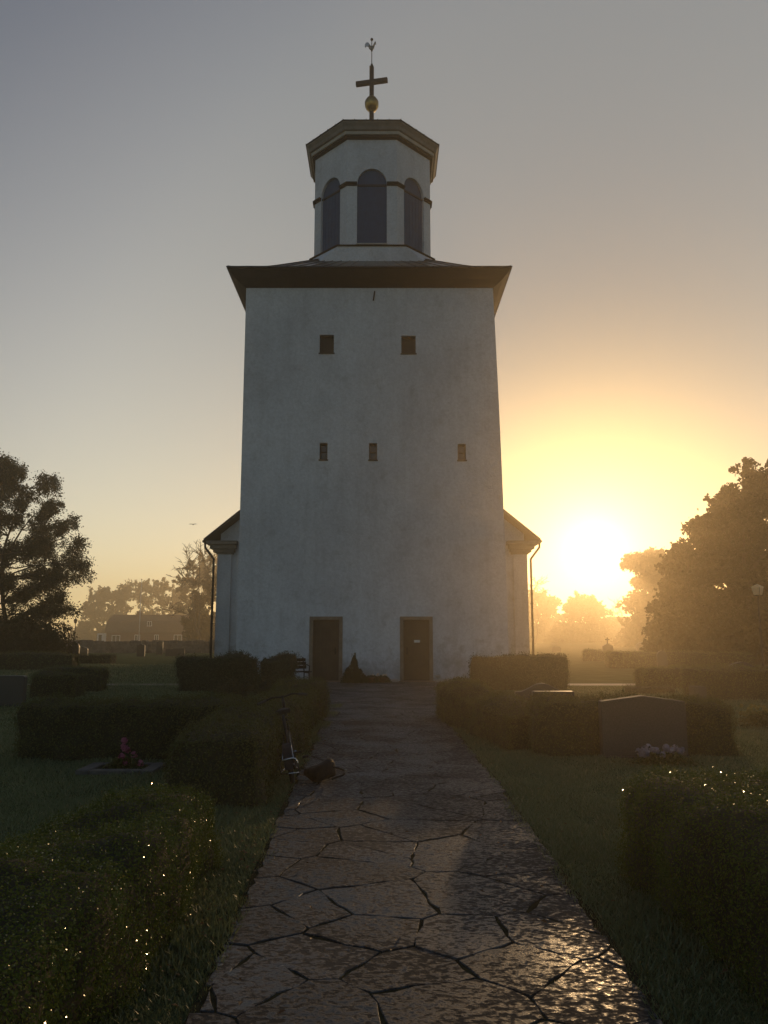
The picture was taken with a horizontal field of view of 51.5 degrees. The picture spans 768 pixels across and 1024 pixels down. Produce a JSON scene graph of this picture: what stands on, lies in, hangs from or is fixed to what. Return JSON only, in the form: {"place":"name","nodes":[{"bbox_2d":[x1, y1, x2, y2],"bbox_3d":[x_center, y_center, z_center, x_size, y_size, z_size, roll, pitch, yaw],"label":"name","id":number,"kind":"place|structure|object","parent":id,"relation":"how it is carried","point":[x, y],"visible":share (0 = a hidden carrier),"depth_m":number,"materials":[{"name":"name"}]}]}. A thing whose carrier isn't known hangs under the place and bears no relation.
{"place":"outdoors","nodes":[
{"label":"outdoors","id":0,"kind":"place"},
{"bbox_2d":[66,640,214,652],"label":"stone wall","id":1,"kind":"structure","parent":0,"point":[192,646],"depth_m":75.94,"materials":[{"name":"grey stone"}]},
{"bbox_2d":[97,611,188,640],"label":"house","id":2,"kind":"structure","parent":0,"point":[152,627],"depth_m":183.27,"materials":[{"name":"ceramic"}]},
{"bbox_2d":[112,635,119,640],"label":"window","id":3,"kind":"structure","parent":2,"relation":"in","point":[114,637],"depth_m":182.66,"materials":[{"name":"white glass"}]},
{"bbox_2d":[174,635,181,639],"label":"window","id":4,"kind":"structure","parent":2,"relation":"in","point":[176,637],"depth_m":182.68,"materials":[{"name":"white glass"}]},
{"bbox_2d":[0,639,767,1023],"bbox_3d":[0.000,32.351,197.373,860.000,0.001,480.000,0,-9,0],"label":"lawn","id":5,"kind":"structure","parent":0,"point":[590,673],"depth_m":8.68,"materials":[{"name":"green plant"}]},
{"bbox_2d":[0,675,26,705],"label":"gravestone","id":6,"kind":"object","parent":5,"relation":"on","point":[13,689],"visible":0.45,"depth_m":18.41,"materials":[{"name":"stone"}]},
{"bbox_2d":[0,601,46,653],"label":"dark bush","id":7,"kind":"object","parent":5,"relation":"on","point":[14,632],"visible":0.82,"depth_m":44.91,"materials":[{"name":"green plant"}]},
{"bbox_2d":[0,649,79,669],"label":"hedge","id":8,"kind":"object","parent":5,"relation":"on","point":[26,660],"visible":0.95,"depth_m":38.07,"materials":[{"name":"green plant"}]},
{"bbox_2d":[0,448,97,623],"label":"leafy tree","id":9,"kind":"object","parent":5,"relation":"on","point":[38,544],"visible":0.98,"depth_m":49.97,"materials":[{"name":"green plant"}]},
{"bbox_2d":[25,604,79,653],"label":"dark bush","id":10,"kind":"object","parent":5,"relation":"on","point":[50,636],"visible":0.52,"depth_m":46.12,"materials":[{"name":"green plant"}]},
{"bbox_2d":[27,667,86,697],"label":"hedge","id":11,"kind":"object","parent":5,"relation":"on","point":[50,682],"visible":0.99,"depth_m":20.95,"materials":[{"name":"green plant"}]},
{"bbox_2d":[67,642,79,654],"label":"gravestone","id":12,"kind":"object","parent":5,"relation":"on","point":[76,650],"visible":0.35,"depth_m":49.59,"materials":[{"name":"stone"}]},
{"bbox_2d":[40,663,111,691],"bbox_3d":[-9.217,4.913,23.709,1.998,0.811,1.429,0,-9,0],"label":"hedge","id":13,"kind":"object","parent":5,"relation":"on","point":[97,679],"visible":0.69,"depth_m":23.30,"materials":[{"name":"green plant"}]},
{"bbox_2d":[80,647,87,653],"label":"gravestone","id":14,"kind":"object","parent":5,"relation":"on","point":[83,650],"visible":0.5,"depth_m":63.00,"materials":[{"name":"stone"}]},
{"bbox_2d":[66,585,117,639],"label":"misty tree","id":15,"kind":"object","parent":5,"relation":"on","point":[95,612],"visible":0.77,"depth_m":295.79,"materials":[{"name":"green plant"}]},
{"bbox_2d":[76,652,117,663],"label":"hedge","id":16,"kind":"object","parent":5,"relation":"on","point":[95,658],"visible":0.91,"depth_m":46.99,"materials":[{"name":"green plant"}]},
{"bbox_2d":[0,781,226,1023],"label":"hedge","id":17,"kind":"object","parent":5,"relation":"on","point":[91,904],"visible":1,"depth_m":3.56,"materials":[{"name":"green plant"}]},
{"bbox_2d":[105,580,134,622],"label":"misty tree","id":18,"kind":"object","parent":5,"relation":"on","point":[123,594],"visible":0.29,"depth_m":306.58,"materials":[{"name":"green plant"}]},
{"bbox_2d":[75,762,166,774],"bbox_3d":[-3.150,3.102,9.587,0.920,0.080,0.600,0,-9,0],"label":"grave plot","id":19,"kind":"object","parent":5,"relation":"on","point":[94,768],"visible":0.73,"depth_m":9.35,"materials":[{"name":"stone"}]},
{"bbox_2d":[102,737,146,768],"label":"pink flowers","id":20,"kind":"object","parent":19,"relation":"on","point":[121,760],"visible":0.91,"depth_m":9.56,"materials":[{"name":"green plant"}]},
{"bbox_2d":[7,688,245,760],"bbox_3d":[-3.449,2.883,10.941,3.147,0.883,1.304,0,-9,0],"label":"hedge","id":21,"kind":"object","parent":5,"relation":"on","point":[58,728],"visible":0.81,"depth_m":10.49,"materials":[{"name":"green plant"}]},
{"bbox_2d":[138,579,141,640],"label":"flagpole","id":22,"kind":"object","parent":5,"relation":"on","point":[140,612],"visible":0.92,"depth_m":119.11,"materials":[{"name":"white metal"}]},
{"bbox_2d":[125,578,154,614],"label":"misty tree","id":23,"kind":"object","parent":5,"relation":"on","point":[146,602],"visible":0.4,"depth_m":317.42,"materials":[{"name":"green plant"}]},
{"bbox_2d":[137,644,144,655],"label":"gravestone","id":24,"kind":"object","parent":5,"relation":"on","point":[140,649],"visible":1,"depth_m":63.00,"materials":[{"name":"stone"}]},
{"bbox_2d":[156,642,162,654],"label":"gravestone","id":25,"kind":"object","parent":5,"relation":"on","point":[159,648],"visible":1,"depth_m":69.28,"materials":[{"name":"stone"}]},
{"bbox_2d":[146,577,180,614],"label":"misty tree","id":26,"kind":"object","parent":5,"relation":"on","point":[159,593],"visible":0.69,"depth_m":297.82,"materials":[{"name":"green plant"}]},
{"bbox_2d":[165,649,172,655],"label":"gravestone","id":27,"kind":"object","parent":5,"relation":"on","point":[168,652],"visible":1,"depth_m":64.43,"materials":[{"name":"stone"}]},
{"bbox_2d":[167,583,189,614],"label":"misty tree","id":28,"kind":"object","parent":5,"relation":"on","point":[173,602],"visible":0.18,"depth_m":305.60,"materials":[{"name":"green plant"}]},
{"bbox_2d":[173,648,184,655],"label":"gravestone","id":29,"kind":"object","parent":5,"relation":"on","point":[176,651],"visible":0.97,"depth_m":64.44,"materials":[{"name":"grey stone"}]},
{"bbox_2d":[157,539,216,639],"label":"bare tree","id":30,"kind":"object","parent":5,"relation":"on","point":[205,574],"visible":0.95,"depth_m":117.56,"materials":[{"name":"brown plant"}]},
{"bbox_2d":[172,552,216,609],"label":"misty tree","id":31,"kind":"object","parent":5,"relation":"on","point":[185,591],"visible":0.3,"depth_m":209.05,"materials":[{"name":"green plant"}]},
{"bbox_2d":[180,573,216,640],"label":"misty tree","id":32,"kind":"object","parent":5,"relation":"on","point":[190,632],"visible":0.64,"depth_m":127.92,"materials":[{"name":"green plant"}]},
{"bbox_2d":[172,649,251,691],"bbox_3d":[-5.036,4.697,23.679,2.486,1.233,1.442,0,-9,0],"label":"hedge","id":33,"kind":"object","parent":5,"relation":"on","point":[195,673],"visible":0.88,"depth_m":23.25,"materials":[{"name":"green plant"}]},
{"bbox_2d":[157,676,332,808],"bbox_3d":[-1.632,3.028,11.818,1.297,0.866,8.926,0,-9,0],"label":"hedge","id":34,"kind":"object","parent":5,"relation":"on","point":[227,755],"visible":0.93,"depth_m":7.84,"materials":[{"name":"green plant"}]},
{"bbox_2d":[257,650,301,687],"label":"hedge","id":35,"kind":"object","parent":5,"relation":"on","point":[283,662],"visible":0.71,"depth_m":23.36,"materials":[{"name":"green plant"}]},
{"bbox_2d":[263,657,311,679],"bbox_3d":[-3.175,5.235,26.159,1.500,0.908,0.639,5,-10,-28],"label":"bench","id":36,"kind":"object","parent":5,"relation":"on","point":[304,664],"visible":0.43,"depth_m":26.59,"materials":[{"name":"brown wood"}]},
{"bbox_2d":[202,38,541,681],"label":"church","id":37,"kind":"structure","parent":5,"relation":"on","point":[374,525],"depth_m":29.25,"materials":[{"name":"paint"}]},
{"bbox_2d":[319,444,327,460],"bbox_3d":[-2.211,-2.181,29.203,0.349,0.674,0.300,0,-9,0],"label":"window","id":38,"kind":"structure","parent":37,"relation":"in","point":[323,447],"depth_m":29.26,"materials":[{"name":"brown glass"}]},
{"bbox_2d":[319,336,334,353],"bbox_3d":[-2.138,-6.238,29.835,0.596,0.755,0.300,0,-9,0],"label":"window","id":39,"kind":"structure","parent":37,"relation":"in","point":[326,342],"depth_m":29.92,"materials":[{"name":"brown wood"}]},
{"bbox_2d":[368,444,377,460],"bbox_3d":[-0.401,-2.173,29.202,0.355,0.674,0.300,0,-9,0],"label":"window","id":40,"kind":"structure","parent":37,"relation":"in","point":[372,447],"depth_m":29.27,"materials":[{"name":"brown glass"}]},
{"bbox_2d":[401,337,416,354],"bbox_3d":[0.916,-6.212,29.831,0.599,0.737,0.300,0,-9,0],"label":"window","id":41,"kind":"structure","parent":37,"relation":"in","point":[408,344],"depth_m":29.90,"materials":[{"name":"brown wood"}]},
{"bbox_2d":[457,445,466,460],"bbox_3d":[2.845,-2.156,29.199,0.365,0.656,0.300,0,-9,0],"label":"window","id":42,"kind":"structure","parent":37,"relation":"in","point":[461,448],"depth_m":29.25,"materials":[{"name":"brown glass"}]},
{"bbox_2d":[434,674,532,749],"bbox_3d":[1.714,3.312,13.663,1.091,0.872,4.874,1,-9,-9],"label":"hedge","id":43,"kind":"object","parent":5,"relation":"on","point":[478,708],"visible":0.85,"depth_m":12.66,"materials":[{"name":"green plant"}]},
{"bbox_2d":[467,651,570,689],"bbox_3d":[4.092,4.849,24.455,3.215,1.175,1.438,0,-9,0],"label":"hedge","id":44,"kind":"object","parent":5,"relation":"on","point":[520,671],"visible":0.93,"depth_m":23.96,"materials":[{"name":"green plant"}]},
{"bbox_2d":[514,683,560,702],"bbox_3d":[3.220,3.838,16.202,1.140,0.700,0.220,0,-9,0],"label":"gravestone","id":45,"kind":"object","parent":5,"relation":"on","point":[526,693],"visible":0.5,"depth_m":16.16,"materials":[{"name":"stone"}]},
{"bbox_2d":[528,575,548,644],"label":"bare tree","id":46,"kind":"object","parent":5,"relation":"on","point":[537,583],"visible":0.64,"depth_m":149.23,"materials":[{"name":"brown plant"}]},
{"bbox_2d":[528,587,569,642],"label":"round tree","id":47,"kind":"object","parent":5,"relation":"on","point":[549,623],"visible":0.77,"depth_m":196.88,"materials":[{"name":"green plant"}]},
{"bbox_2d":[531,691,574,697],"bbox_3d":[2.940,3.469,13.831,0.760,0.700,0.240,0,-9,0],"label":"gravestone","id":48,"kind":"object","parent":5,"relation":"on","point":[561,692],"visible":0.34,"depth_m":13.79,"materials":[{"name":"stone"}]},
{"bbox_2d":[552,646,560,651],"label":"gravestone","id":49,"kind":"object","parent":5,"relation":"on","point":[556,648],"visible":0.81,"depth_m":80.67,"materials":[{"name":"grey stone"}]},
{"bbox_2d":[552,590,624,642],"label":"round tree","id":50,"kind":"object","parent":5,"relation":"on","point":[590,611],"visible":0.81,"depth_m":196.12,"materials":[{"name":"green plant"}]},
{"bbox_2d":[580,648,615,660],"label":"hedge","id":51,"kind":"object","parent":5,"relation":"on","point":[588,654],"visible":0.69,"depth_m":51.22,"materials":[{"name":"green plant"}]},
{"bbox_2d":[602,637,612,651],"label":"gravestone","id":52,"kind":"object","parent":5,"relation":"on","point":[607,646],"visible":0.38,"depth_m":65.92,"materials":[{"name":"stone"}]},
{"bbox_2d":[606,599,624,631],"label":"bare tree","id":53,"kind":"object","parent":5,"relation":"on","point":[618,612],"visible":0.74,"depth_m":188.55,"materials":[{"name":"brown plant"}]},
{"bbox_2d":[523,689,742,755],"bbox_3d":[3.459,2.946,11.266,3.064,0.857,1.325,0,-9,0],"label":"hedge","id":54,"kind":"object","parent":5,"relation":"on","point":[563,725],"visible":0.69,"depth_m":10.80,"materials":[{"name":"green plant"}]},
{"bbox_2d":[608,546,667,646],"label":"round tree","id":55,"kind":"object","parent":5,"relation":"on","point":[646,580],"visible":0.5,"depth_m":123.43,"materials":[{"name":"green plant"}]},
{"bbox_2d":[636,642,643,650],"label":"gravestone","id":56,"kind":"object","parent":5,"relation":"on","point":[638,645],"visible":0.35,"depth_m":86.55,"materials":[{"name":"stone"}]},
{"bbox_2d":[598,695,688,758],"bbox_3d":[3.460,2.893,10.652,1.170,0.860,0.220,0,-9,0],"label":"gravestone","id":57,"kind":"object","parent":5,"relation":"on","point":[629,726],"visible":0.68,"depth_m":10.58,"materials":[{"name":"grey stone"}]},
{"bbox_2d":[619,681,676,692],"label":"shrub","id":58,"kind":"object","parent":5,"relation":"on","point":[654,688],"visible":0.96,"depth_m":22.45,"materials":[{"name":"green plant"}]},
{"bbox_2d":[632,664,699,688],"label":"hedge","id":59,"kind":"object","parent":5,"relation":"on","point":[661,675],"visible":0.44,"depth_m":24.55,"materials":[{"name":"green plant"}]},
{"bbox_2d":[612,744,724,766],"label":"lilac flowers","id":60,"kind":"object","parent":5,"relation":"on","point":[646,755],"visible":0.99,"depth_m":9.93,"materials":[{"name":"purple plant"}]},
{"bbox_2d":[604,648,756,667],"bbox_3d":[14.954,7.426,40.554,7.600,1.067,1.759,0,-9,0],"label":"hedge","id":61,"kind":"object","parent":5,"relation":"on","point":[621,659],"visible":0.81,"depth_m":39.94,"materials":[{"name":"green plant"}]},
{"bbox_2d":[611,760,767,1018],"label":"hedge","id":62,"kind":"object","parent":5,"relation":"on","point":[695,854],"visible":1,"depth_m":4.13,"materials":[{"name":"green plant"}]},
{"bbox_2d":[688,686,706,698],"bbox_3d":[7.780,4.531,19.738,0.340,0.420,0.460,0,-9,0],"label":"gravestone","id":63,"kind":"object","parent":5,"relation":"on","point":[701,691],"visible":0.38,"depth_m":19.57,"materials":[{"name":"grey stone"}]},
{"bbox_2d":[639,457,767,664],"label":"spreading tree","id":64,"kind":"object","parent":5,"relation":"on","point":[692,607],"visible":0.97,"depth_m":45.15,"materials":[{"name":"green plant"}]},
{"bbox_2d":[678,660,767,699],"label":"hedge","id":65,"kind":"object","parent":5,"relation":"on","point":[725,682],"visible":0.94,"depth_m":20.25,"materials":[{"name":"green plant"}]},
{"bbox_2d":[0,0,767,638],"label":"sky","id":66,"kind":"structure","parent":0,"point":[612,154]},
{"bbox_2d":[184,682,672,1023],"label":"path","id":67,"kind":"structure","parent":0,"point":[461,938],"depth_m":4.66,"materials":[{"name":"stone"}]},
{"bbox_2d":[257,693,308,783],"bbox_3d":[-1.117,2.613,9.235,0.615,0.928,1.511,-10,-8,-7],"label":"bicycle","id":68,"kind":"object","parent":67,"relation":"on","point":[290,760],"visible":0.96,"depth_m":9.03,"materials":[{"name":"black metal"}]},
{"bbox_2d":[303,758,346,781],"bbox_3d":[-0.646,2.826,8.736,0.474,0.234,0.252,1,-9,-7],"label":"bag","id":69,"kind":"object","parent":67,"relation":"on","point":[323,770],"visible":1,"depth_m":8.65,"materials":[{"name":"fabric"}]},
{"bbox_2d":[340,652,368,682],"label":"conifer shrub","id":70,"kind":"object","parent":67,"relation":"on","point":[358,675],"visible":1,"depth_m":27.14,"materials":[{"name":"green plant"}]},
{"bbox_2d":[366,674,379,682],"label":"potted flowers","id":71,"kind":"object","parent":67,"relation":"on","point":[371,678],"visible":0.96,"depth_m":27.16,"materials":[{"name":"green plant"}]},
{"bbox_2d":[374,673,394,682],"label":"potted flowers","id":72,"kind":"object","parent":67,"relation":"on","point":[383,678],"visible":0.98,"depth_m":27.18,"materials":[{"name":"green plant"}]},
{"bbox_2d":[131,738,728,1023],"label":"fallen leaves","id":73,"kind":"object","parent":67,"relation":"on","point":[281,1010],"visible":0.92,"depth_m":4.94,"materials":[{"name":"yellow plant"}]},
{"bbox_2d":[568,684,634,684],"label":"gravel path","id":74,"kind":"structure","parent":0,"point":[600,684],"depth_m":26.47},
{"bbox_2d":[751,584,763,666],"bbox_3d":[12.720,4.115,26.887,0.320,3.340,0.320,7,-11,-37],"label":"lamp post","id":75,"kind":"object","parent":74,"relation":"on","point":[757,590],"visible":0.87,"depth_m":26.97,"materials":[{"name":"black metal"}]},
{"bbox_2d":[606,617,630,631],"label":"barn","id":76,"kind":"structure","parent":0,"point":[619,626],"depth_m":209.04,"materials":[{"name":"ceramic"}]},
{"bbox_2d":[732,704,767,727],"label":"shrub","id":77,"kind":"object","parent":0,"point":[750,714],"visible":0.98,"depth_m":14.11,"materials":[{"name":"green plant"}]}
]}

